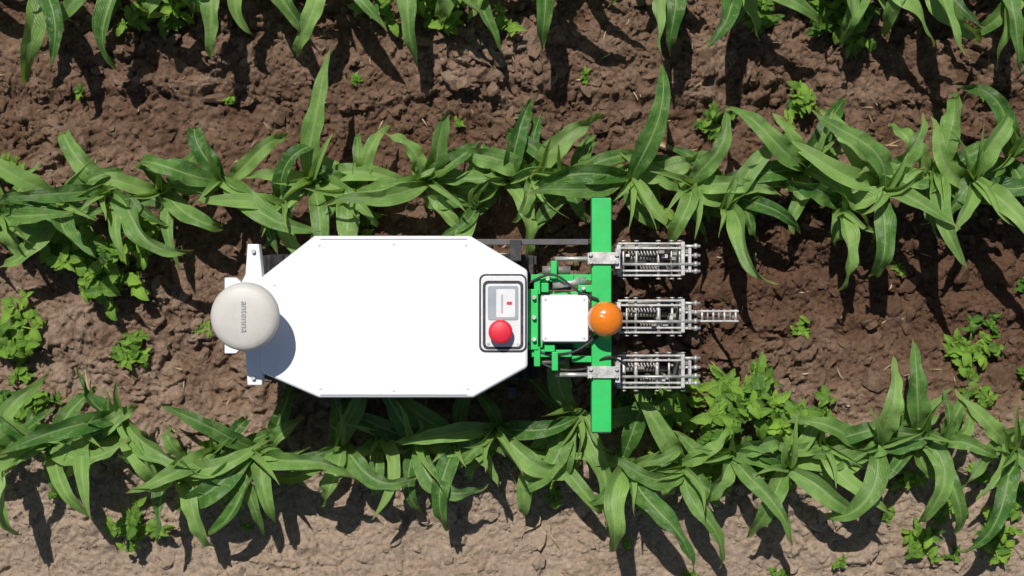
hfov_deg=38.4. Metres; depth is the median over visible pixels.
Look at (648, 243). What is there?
arm rail
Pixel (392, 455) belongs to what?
corn plant
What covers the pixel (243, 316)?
antenna lettering
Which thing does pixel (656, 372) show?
cross rod
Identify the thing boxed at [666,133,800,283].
corn plant
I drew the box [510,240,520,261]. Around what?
wheel strut
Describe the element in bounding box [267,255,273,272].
tread lug
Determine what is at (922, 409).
corn plant
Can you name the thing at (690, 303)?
carrier bolt
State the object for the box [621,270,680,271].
arm rail
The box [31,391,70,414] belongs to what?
weed plant
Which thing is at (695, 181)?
corn plant
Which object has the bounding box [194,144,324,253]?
corn plant
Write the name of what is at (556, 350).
frame rail bottom
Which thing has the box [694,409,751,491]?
weed plant
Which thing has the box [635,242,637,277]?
cross rod
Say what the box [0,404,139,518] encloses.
corn plant
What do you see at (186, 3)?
corn plant
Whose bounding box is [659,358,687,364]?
shank
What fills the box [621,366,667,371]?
tube
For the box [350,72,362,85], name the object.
weed plant
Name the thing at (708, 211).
weed plant
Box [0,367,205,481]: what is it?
corn plant
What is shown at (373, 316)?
body lid
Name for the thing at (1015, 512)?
weed plant
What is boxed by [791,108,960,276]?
corn plant
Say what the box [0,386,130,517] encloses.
corn plant
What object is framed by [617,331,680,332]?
arm rail
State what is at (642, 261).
rod
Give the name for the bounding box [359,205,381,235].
weed plant
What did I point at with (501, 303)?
panel slot
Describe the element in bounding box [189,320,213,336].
weed plant
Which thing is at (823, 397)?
weed plant
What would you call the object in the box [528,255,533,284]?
tread lug
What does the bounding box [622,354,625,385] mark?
cross rod
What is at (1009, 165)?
corn plant
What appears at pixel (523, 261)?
tread lug
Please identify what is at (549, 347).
frame bracket
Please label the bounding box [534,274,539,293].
frame cross
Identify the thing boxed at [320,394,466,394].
edge strip
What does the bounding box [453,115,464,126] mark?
weed plant
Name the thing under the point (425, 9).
weed plant
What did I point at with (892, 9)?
corn plant
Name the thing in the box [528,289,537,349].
frame post
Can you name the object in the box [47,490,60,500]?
weed plant
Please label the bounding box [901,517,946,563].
weed plant
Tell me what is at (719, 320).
extension rail
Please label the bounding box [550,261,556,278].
frame lug
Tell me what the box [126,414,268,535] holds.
corn plant
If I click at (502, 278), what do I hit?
panel rim
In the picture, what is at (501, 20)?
weed plant
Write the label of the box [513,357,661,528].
corn plant
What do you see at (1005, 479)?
corn plant
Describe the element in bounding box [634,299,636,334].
cross rod
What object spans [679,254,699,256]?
carrier bolt
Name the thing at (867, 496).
corn plant
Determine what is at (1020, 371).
weed plant
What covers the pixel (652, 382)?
arm rail
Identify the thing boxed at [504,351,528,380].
tyre
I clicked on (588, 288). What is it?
frame bracket
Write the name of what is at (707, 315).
extension rung
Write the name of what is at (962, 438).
corn plant
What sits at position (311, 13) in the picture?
corn plant
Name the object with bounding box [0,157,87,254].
corn plant
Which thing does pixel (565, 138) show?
corn plant
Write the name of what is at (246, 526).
weed plant
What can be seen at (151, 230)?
weed plant
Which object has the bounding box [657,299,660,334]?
cross rod
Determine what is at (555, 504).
weed plant
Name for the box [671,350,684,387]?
carrier plate
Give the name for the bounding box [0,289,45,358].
weed plant
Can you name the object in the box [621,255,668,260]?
tube
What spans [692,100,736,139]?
weed plant
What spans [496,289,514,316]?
panel display
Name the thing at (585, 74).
weed plant
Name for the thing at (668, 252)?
shank
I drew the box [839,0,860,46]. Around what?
corn plant
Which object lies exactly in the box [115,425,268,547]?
corn plant
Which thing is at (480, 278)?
panel surround
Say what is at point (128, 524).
weed plant
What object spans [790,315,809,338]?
weed plant
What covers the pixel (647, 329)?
arm
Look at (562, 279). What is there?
cable
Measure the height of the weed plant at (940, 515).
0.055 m
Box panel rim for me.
[481,276,524,349]
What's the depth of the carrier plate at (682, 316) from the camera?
4.12 m
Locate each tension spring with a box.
[627,250,657,255]
[627,362,659,367]
[628,307,657,312]
[640,266,668,269]
[640,323,668,326]
[640,378,667,380]
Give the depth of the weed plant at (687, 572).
4.49 m
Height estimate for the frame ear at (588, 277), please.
0.060 m
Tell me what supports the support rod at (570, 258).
attached to the frame post
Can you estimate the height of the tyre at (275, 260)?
0.290 m
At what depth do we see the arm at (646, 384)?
4.25 m
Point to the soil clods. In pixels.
(1000, 376)
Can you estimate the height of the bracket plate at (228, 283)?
0.030 m
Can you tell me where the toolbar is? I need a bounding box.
[591,198,610,431]
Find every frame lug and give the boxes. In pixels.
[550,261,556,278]
[551,352,557,370]
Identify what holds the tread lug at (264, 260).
attached to the tyre at (275, 260)
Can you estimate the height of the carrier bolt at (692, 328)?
0.008 m
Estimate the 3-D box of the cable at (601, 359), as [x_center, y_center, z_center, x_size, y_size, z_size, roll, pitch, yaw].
[0.185,0.209,4.090,0.281,0.067,0.046,0,90,0]
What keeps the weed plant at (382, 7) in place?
on the ground
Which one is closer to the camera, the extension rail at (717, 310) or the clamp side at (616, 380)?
the clamp side at (616, 380)
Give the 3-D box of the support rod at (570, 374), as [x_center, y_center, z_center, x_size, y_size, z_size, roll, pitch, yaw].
[0.172,0.241,4.100,0.105,0.012,0.012,0,90,0]
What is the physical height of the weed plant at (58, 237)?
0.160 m
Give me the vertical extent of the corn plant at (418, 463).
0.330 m
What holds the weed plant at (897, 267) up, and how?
on the ground
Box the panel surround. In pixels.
[479,274,526,351]
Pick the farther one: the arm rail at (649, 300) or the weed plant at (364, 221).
the weed plant at (364, 221)
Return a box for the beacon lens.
[587,301,622,336]
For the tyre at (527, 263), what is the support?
on the ground
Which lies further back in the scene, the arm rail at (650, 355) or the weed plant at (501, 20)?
the weed plant at (501, 20)
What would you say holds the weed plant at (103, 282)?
on the ground
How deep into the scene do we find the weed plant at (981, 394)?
4.46 m
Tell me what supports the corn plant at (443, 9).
on the ground
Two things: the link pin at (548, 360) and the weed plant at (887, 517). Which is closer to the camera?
the link pin at (548, 360)
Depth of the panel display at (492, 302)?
3.99 m
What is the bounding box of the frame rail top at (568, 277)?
[531,274,573,281]
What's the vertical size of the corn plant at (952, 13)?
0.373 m
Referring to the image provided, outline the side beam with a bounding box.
[476,239,587,244]
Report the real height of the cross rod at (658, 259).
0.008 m
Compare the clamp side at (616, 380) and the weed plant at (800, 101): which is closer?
the clamp side at (616, 380)
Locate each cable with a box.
[528,273,598,299]
[528,335,598,355]
[528,355,628,370]
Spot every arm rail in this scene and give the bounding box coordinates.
[617,243,680,244]
[617,274,682,275]
[617,300,680,301]
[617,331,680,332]
[617,354,680,356]
[617,386,681,388]
[621,247,680,248]
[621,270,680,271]
[621,304,680,305]
[621,327,680,328]
[621,359,680,360]
[621,381,680,383]
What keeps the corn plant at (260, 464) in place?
on the ground
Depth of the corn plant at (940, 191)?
4.24 m
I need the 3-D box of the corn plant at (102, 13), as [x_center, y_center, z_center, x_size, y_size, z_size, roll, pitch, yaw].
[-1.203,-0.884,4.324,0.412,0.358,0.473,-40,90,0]
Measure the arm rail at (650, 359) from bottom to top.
0.025 m
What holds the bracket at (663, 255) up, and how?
attached to the tube at (645, 258)
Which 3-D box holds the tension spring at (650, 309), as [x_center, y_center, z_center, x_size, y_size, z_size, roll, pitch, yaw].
[0.371,0.062,4.150,0.092,0.018,0.019,0,90,0]
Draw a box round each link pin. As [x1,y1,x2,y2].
[540,358,564,363]
[542,266,570,273]
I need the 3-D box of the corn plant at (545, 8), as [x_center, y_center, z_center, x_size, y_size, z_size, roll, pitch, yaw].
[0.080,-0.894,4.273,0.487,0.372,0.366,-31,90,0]
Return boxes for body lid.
[261,236,527,397]
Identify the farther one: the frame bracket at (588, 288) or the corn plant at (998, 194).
the corn plant at (998, 194)
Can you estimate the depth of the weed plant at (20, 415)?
4.42 m
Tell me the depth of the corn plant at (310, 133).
4.29 m
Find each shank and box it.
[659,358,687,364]
[660,249,687,254]
[660,266,687,269]
[661,306,687,310]
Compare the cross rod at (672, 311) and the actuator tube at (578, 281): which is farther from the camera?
the cross rod at (672, 311)
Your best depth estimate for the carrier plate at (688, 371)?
4.13 m
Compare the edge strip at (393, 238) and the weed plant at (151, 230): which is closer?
the edge strip at (393, 238)
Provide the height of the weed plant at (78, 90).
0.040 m
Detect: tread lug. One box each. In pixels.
[262,255,266,274]
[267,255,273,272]
[279,255,284,262]
[519,368,525,379]
[520,255,525,268]
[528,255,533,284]
[528,350,533,378]
[534,256,536,273]
[534,366,536,377]
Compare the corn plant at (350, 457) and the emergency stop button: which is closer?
the emergency stop button
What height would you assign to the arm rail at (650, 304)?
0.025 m
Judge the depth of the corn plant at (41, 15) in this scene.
4.30 m
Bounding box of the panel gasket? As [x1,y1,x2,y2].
[483,281,522,348]
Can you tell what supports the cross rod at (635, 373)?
attached to the arm rail at (650, 387)
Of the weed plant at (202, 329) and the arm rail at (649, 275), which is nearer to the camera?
the arm rail at (649, 275)
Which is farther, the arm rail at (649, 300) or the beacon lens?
the arm rail at (649, 300)
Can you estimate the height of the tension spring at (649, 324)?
0.014 m
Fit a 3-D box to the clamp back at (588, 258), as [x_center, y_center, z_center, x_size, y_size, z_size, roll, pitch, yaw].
[0.214,-0.081,4.102,0.010,0.076,0.032,0,90,0]
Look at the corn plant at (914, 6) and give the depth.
4.23 m
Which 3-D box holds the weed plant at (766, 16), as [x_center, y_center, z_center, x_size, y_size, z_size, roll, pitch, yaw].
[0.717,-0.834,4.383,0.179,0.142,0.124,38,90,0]
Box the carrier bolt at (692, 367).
[679,366,699,368]
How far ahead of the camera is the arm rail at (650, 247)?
4.13 m
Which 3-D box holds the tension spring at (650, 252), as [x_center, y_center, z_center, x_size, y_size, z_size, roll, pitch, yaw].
[0.371,-0.099,4.150,0.092,0.018,0.019,0,90,0]
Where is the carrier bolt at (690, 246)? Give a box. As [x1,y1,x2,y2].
[679,245,699,247]
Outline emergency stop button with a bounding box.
[488,320,512,343]
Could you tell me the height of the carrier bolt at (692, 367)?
0.008 m
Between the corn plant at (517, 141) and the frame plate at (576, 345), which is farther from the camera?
the corn plant at (517, 141)
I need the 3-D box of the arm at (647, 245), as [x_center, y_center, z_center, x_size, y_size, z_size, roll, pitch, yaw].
[0.392,-0.119,4.255,0.180,0.062,0.012,0,90,0]
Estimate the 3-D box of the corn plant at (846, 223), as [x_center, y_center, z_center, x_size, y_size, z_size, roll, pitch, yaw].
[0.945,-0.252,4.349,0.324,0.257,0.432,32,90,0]
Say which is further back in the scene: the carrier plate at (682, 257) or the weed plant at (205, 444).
the weed plant at (205, 444)
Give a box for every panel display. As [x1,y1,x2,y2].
[488,286,517,319]
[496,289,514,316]
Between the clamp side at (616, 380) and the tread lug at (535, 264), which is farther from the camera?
the tread lug at (535, 264)
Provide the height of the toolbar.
0.055 m
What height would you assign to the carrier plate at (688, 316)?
0.230 m
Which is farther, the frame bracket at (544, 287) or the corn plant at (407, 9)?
the corn plant at (407, 9)
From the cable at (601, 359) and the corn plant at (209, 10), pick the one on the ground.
the corn plant at (209, 10)
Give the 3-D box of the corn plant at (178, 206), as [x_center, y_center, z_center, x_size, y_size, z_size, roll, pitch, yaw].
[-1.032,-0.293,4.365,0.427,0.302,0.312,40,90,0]
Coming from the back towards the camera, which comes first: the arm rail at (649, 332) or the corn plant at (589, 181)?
the corn plant at (589, 181)
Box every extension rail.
[685,310,738,311]
[700,320,738,321]
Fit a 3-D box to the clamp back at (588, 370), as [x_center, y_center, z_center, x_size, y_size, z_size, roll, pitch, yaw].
[0.214,0.234,4.102,0.010,0.076,0.032,0,90,0]
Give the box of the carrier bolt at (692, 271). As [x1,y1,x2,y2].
[679,270,699,272]
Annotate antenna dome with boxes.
[210,282,279,350]
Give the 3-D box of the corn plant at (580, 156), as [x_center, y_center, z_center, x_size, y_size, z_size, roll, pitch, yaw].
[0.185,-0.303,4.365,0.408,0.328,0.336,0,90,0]
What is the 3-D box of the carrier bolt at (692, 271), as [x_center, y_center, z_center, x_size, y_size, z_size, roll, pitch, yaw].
[0.501,-0.047,4.145,0.059,0.008,0.008,0,90,0]
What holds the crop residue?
on the ground
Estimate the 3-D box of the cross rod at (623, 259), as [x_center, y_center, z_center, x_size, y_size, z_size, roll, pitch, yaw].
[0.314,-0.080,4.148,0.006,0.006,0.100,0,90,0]
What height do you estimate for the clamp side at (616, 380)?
0.094 m
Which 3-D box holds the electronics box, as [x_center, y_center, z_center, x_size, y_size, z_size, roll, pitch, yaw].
[0.146,0.084,4.074,0.128,0.069,0.128,0,90,0]
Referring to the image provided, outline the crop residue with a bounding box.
[0,5,1023,575]
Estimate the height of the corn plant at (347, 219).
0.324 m
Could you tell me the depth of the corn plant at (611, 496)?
4.23 m
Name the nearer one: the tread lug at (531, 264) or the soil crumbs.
the tread lug at (531, 264)
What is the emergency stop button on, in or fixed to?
on the button
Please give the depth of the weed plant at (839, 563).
4.46 m
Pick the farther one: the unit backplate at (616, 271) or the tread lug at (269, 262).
the tread lug at (269, 262)
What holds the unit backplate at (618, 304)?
attached to the arm at (646, 302)
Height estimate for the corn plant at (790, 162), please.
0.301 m
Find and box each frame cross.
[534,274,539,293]
[534,346,539,365]
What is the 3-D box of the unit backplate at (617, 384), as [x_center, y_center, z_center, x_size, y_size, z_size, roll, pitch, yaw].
[0.297,0.236,4.175,0.012,0.150,0.082,0,90,0]
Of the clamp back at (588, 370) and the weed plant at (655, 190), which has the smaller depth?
the clamp back at (588, 370)
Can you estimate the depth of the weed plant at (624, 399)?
4.40 m
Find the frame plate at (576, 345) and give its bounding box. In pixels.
[538,291,588,347]
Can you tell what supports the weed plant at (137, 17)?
on the ground
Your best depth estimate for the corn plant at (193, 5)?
4.23 m
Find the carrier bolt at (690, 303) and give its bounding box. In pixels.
[679,302,699,304]
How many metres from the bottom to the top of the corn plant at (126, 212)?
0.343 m
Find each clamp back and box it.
[586,253,590,264]
[586,365,590,378]
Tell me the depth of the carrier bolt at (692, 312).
4.14 m
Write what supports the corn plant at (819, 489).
on the ground
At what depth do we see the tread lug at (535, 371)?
4.35 m
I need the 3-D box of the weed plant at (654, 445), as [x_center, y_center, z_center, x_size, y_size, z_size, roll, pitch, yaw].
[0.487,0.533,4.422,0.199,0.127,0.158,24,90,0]
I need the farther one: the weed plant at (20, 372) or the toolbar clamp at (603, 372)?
the weed plant at (20, 372)
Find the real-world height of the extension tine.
0.301 m
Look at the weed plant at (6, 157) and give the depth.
4.43 m
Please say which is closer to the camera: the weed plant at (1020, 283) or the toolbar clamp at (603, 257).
the toolbar clamp at (603, 257)
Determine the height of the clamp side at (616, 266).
0.094 m
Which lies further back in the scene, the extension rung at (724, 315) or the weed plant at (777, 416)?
the weed plant at (777, 416)
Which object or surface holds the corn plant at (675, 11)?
on the ground
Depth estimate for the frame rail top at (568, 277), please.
4.08 m
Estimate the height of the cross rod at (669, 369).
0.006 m
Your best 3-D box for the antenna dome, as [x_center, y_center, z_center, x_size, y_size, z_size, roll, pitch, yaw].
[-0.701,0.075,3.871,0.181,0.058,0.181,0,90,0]
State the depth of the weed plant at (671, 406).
4.36 m
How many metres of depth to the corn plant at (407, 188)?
4.30 m
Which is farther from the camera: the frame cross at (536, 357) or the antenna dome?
the frame cross at (536, 357)
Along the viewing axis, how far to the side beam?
4.10 m
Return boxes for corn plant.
[0,129,192,259]
[0,156,126,267]
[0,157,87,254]
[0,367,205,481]
[0,374,54,535]
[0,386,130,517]
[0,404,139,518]
[20,0,62,86]
[60,0,116,69]
[88,151,223,270]
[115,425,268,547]
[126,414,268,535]
[135,124,320,233]
[141,0,218,60]
[160,384,358,534]
[181,0,200,12]
[188,0,200,16]
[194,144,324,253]
[227,0,311,41]
[245,48,403,247]
[275,398,416,506]
[292,0,386,57]
[305,124,448,238]
[322,102,501,226]
[345,399,426,519]
[357,398,496,513]
[377,0,480,65]
[389,392,581,480]
[397,398,504,530]
[421,144,508,236]
[434,0,503,56]
[445,97,570,254]
[448,111,605,224]
[466,0,553,49]
[495,416,601,515]
[505,128,632,229]
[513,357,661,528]
[525,61,707,230]
[570,378,695,573]
[605,389,730,568]
[608,0,686,59]
[621,106,781,242]
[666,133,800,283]
[672,430,792,545]
[704,0,821,50]
[720,415,849,537]
[724,98,875,242]
[778,400,910,513]
[780,157,924,292]
[783,356,939,521]
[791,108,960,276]
[831,340,956,523]
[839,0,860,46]
[839,0,934,46]
[856,92,1004,269]
[870,386,998,533]
[882,0,904,36]
[916,111,1023,232]
[921,84,1023,224]
[925,0,985,54]
[955,389,1023,552]
[963,0,1023,70]
[1003,0,1023,73]
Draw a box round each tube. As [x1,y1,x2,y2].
[552,277,586,288]
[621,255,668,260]
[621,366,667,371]
[622,312,668,316]
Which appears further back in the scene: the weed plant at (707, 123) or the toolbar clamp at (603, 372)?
the weed plant at (707, 123)
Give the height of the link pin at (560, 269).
0.024 m
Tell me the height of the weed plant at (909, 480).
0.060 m
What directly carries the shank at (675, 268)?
attached to the carrier plate at (682, 257)
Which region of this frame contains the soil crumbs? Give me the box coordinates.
[0,0,1023,575]
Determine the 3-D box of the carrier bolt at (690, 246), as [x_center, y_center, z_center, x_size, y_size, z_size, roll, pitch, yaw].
[0.501,-0.118,4.145,0.059,0.008,0.008,0,90,0]
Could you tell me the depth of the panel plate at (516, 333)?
3.99 m
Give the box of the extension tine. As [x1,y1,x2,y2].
[705,313,733,317]
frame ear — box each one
[571,355,590,361]
[573,274,590,280]
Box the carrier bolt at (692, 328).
[679,327,699,329]
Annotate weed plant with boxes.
[0,152,25,182]
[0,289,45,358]
[0,385,43,423]
[8,357,34,385]
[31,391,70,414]
[40,202,82,262]
[43,202,150,320]
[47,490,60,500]
[73,83,85,99]
[102,495,175,553]
[108,328,151,370]
[110,0,157,36]
[121,215,161,269]
[156,0,194,40]
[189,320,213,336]
[198,440,209,448]
[221,96,237,104]
[240,521,252,532]
[347,0,398,36]
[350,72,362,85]
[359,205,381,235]
[416,0,466,35]
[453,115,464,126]
[486,1,526,36]
[544,480,562,508]
[580,65,589,84]
[612,389,655,429]
[622,538,631,551]
[646,183,674,220]
[647,440,701,464]
[650,370,718,453]
[683,568,697,575]
[690,352,780,443]
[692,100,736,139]
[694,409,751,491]
[703,204,720,223]
[740,0,784,34]
[750,429,800,488]
[752,193,766,218]
[764,389,823,437]
[768,567,789,575]
[784,80,817,129]
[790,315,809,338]
[805,0,879,58]
[814,384,836,417]
[831,553,846,568]
[880,504,894,525]
[890,469,927,490]
[891,260,906,275]
[900,403,909,419]
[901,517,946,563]
[933,499,968,524]
[942,315,1003,389]
[943,544,961,562]
[959,384,998,406]
[965,462,990,483]
[974,507,1022,564]
[983,313,1001,338]
[993,480,1023,521]
[1013,276,1023,291]
[1016,367,1023,397]
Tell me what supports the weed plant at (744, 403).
on the ground
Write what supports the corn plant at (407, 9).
on the ground
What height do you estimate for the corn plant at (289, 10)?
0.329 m
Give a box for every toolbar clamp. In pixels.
[590,252,618,263]
[590,366,618,377]
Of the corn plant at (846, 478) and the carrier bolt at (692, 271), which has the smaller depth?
the carrier bolt at (692, 271)
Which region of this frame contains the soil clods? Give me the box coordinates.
[0,0,1023,575]
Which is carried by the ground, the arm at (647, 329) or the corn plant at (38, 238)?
the corn plant at (38, 238)
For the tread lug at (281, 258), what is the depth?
4.22 m
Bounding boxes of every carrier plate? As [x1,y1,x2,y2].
[671,298,684,332]
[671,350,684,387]
[673,242,684,274]
[685,248,690,271]
[685,305,690,328]
[685,360,690,384]
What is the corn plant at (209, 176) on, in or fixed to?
on the ground
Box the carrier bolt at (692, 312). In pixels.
[679,311,699,313]
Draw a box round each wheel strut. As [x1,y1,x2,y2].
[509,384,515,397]
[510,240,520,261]
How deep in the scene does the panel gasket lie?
3.99 m
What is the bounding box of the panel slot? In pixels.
[501,294,502,312]
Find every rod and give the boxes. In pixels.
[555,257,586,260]
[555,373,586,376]
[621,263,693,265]
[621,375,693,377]
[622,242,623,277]
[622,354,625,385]
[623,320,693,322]
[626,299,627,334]
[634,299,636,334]
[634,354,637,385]
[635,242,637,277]
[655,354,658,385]
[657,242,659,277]
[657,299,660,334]
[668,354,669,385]
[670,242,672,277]
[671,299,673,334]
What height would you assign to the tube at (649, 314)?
0.036 m
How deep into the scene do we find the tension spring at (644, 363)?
4.14 m
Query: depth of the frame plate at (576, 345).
4.11 m
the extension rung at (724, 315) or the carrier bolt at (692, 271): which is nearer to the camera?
the carrier bolt at (692, 271)
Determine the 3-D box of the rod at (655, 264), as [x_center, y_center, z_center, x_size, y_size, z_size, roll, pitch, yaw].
[0.406,-0.066,4.128,0.206,0.008,0.008,0,90,0]
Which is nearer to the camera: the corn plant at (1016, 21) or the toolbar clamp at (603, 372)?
the toolbar clamp at (603, 372)
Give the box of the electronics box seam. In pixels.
[541,294,588,342]
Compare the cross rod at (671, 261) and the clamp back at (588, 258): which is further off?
the cross rod at (671, 261)
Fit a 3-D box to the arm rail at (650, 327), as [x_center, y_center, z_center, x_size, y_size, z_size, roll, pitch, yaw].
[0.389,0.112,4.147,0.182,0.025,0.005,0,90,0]
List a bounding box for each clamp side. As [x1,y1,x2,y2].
[613,249,619,268]
[613,361,619,382]
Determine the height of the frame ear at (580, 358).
0.060 m
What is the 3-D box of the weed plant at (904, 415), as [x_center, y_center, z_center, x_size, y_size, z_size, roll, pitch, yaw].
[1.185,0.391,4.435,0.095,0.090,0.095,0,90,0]
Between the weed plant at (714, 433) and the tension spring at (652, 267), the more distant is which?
the weed plant at (714, 433)
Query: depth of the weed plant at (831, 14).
4.39 m
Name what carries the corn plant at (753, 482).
on the ground
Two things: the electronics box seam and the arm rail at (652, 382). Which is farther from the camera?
the arm rail at (652, 382)
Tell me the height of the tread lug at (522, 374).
0.019 m
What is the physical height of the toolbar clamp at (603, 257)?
0.008 m
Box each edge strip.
[320,238,466,238]
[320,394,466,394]
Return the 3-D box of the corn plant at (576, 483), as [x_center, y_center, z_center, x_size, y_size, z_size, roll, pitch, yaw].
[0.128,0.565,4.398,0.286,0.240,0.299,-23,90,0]
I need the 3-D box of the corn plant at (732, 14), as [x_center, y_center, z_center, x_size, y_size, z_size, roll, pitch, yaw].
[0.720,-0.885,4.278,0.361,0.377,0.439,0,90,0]
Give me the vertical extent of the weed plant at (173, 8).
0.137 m
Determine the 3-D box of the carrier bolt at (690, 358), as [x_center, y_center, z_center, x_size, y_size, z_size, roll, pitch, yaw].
[0.501,0.197,4.145,0.059,0.008,0.008,0,90,0]
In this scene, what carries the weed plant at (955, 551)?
on the ground
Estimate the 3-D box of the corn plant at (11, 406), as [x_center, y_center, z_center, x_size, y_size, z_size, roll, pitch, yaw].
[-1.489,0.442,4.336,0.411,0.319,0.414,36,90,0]
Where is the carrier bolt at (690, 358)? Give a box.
[679,357,699,359]
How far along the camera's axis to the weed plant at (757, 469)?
4.38 m
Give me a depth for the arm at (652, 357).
4.26 m
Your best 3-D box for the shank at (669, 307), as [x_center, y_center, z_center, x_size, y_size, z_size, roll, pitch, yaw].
[0.468,0.057,4.305,0.059,0.332,0.012,0,90,0]
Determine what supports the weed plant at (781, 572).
on the ground
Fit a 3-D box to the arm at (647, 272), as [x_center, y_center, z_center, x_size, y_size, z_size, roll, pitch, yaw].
[0.392,-0.040,4.255,0.180,0.062,0.012,0,90,0]
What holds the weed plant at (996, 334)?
on the ground
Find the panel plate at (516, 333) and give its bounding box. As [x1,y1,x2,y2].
[486,284,520,346]
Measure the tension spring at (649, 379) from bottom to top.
0.014 m
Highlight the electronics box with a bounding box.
[542,295,587,341]
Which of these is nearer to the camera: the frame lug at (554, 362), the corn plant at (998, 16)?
the frame lug at (554, 362)
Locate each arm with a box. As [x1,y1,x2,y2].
[617,301,674,303]
[620,353,674,357]
[621,245,674,246]
[621,272,674,273]
[621,329,674,330]
[621,384,675,385]
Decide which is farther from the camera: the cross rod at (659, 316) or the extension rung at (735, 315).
the extension rung at (735, 315)
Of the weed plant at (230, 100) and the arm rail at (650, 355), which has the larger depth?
the weed plant at (230, 100)
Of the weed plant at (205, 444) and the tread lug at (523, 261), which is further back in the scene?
the weed plant at (205, 444)
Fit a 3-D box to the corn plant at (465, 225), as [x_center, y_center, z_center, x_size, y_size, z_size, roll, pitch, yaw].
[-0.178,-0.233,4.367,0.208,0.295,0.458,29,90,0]
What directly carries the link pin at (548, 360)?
attached to the frame plate at (576, 345)
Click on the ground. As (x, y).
(44, 280)
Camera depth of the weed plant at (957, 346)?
4.46 m
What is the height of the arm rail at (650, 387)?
0.025 m
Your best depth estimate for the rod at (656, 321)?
4.12 m
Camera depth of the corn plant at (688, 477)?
4.26 m
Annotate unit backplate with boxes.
[613,245,620,274]
[613,302,620,331]
[613,355,620,386]
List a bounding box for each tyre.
[266,254,290,272]
[501,254,528,281]
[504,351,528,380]
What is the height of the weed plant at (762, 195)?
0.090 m
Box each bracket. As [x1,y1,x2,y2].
[242,244,263,384]
[541,283,548,291]
[544,344,554,351]
[577,285,591,291]
[660,254,667,257]
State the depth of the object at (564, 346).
4.10 m
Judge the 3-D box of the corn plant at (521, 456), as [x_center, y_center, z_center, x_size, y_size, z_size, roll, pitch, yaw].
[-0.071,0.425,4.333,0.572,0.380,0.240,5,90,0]
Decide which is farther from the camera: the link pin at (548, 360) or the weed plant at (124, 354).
the weed plant at (124, 354)
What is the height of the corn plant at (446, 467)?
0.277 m
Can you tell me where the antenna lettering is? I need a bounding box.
[241,301,245,331]
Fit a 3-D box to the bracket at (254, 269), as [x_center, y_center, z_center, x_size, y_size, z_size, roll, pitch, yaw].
[-0.708,0.073,4.025,0.057,0.040,0.384,0,90,0]
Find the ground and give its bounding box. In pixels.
[0,0,1023,575]
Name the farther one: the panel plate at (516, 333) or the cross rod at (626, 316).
the cross rod at (626, 316)
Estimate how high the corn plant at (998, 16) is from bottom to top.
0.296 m
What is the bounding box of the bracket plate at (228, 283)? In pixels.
[225,278,241,353]
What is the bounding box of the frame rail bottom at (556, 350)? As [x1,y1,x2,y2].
[531,349,571,356]
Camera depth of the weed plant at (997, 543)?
4.44 m
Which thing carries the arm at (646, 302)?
attached to the carrier plate at (682, 316)
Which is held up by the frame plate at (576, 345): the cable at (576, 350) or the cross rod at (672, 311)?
the cable at (576, 350)
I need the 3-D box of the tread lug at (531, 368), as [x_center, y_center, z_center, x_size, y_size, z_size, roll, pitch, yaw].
[0.055,0.223,4.304,0.020,0.016,0.085,0,90,0]
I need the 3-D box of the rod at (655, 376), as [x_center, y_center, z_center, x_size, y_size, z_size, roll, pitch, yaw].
[0.406,0.249,4.128,0.206,0.008,0.008,0,90,0]
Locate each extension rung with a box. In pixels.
[706,309,708,322]
[723,309,725,322]
[734,309,736,322]
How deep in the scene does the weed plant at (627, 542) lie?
4.48 m
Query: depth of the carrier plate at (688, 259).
4.13 m

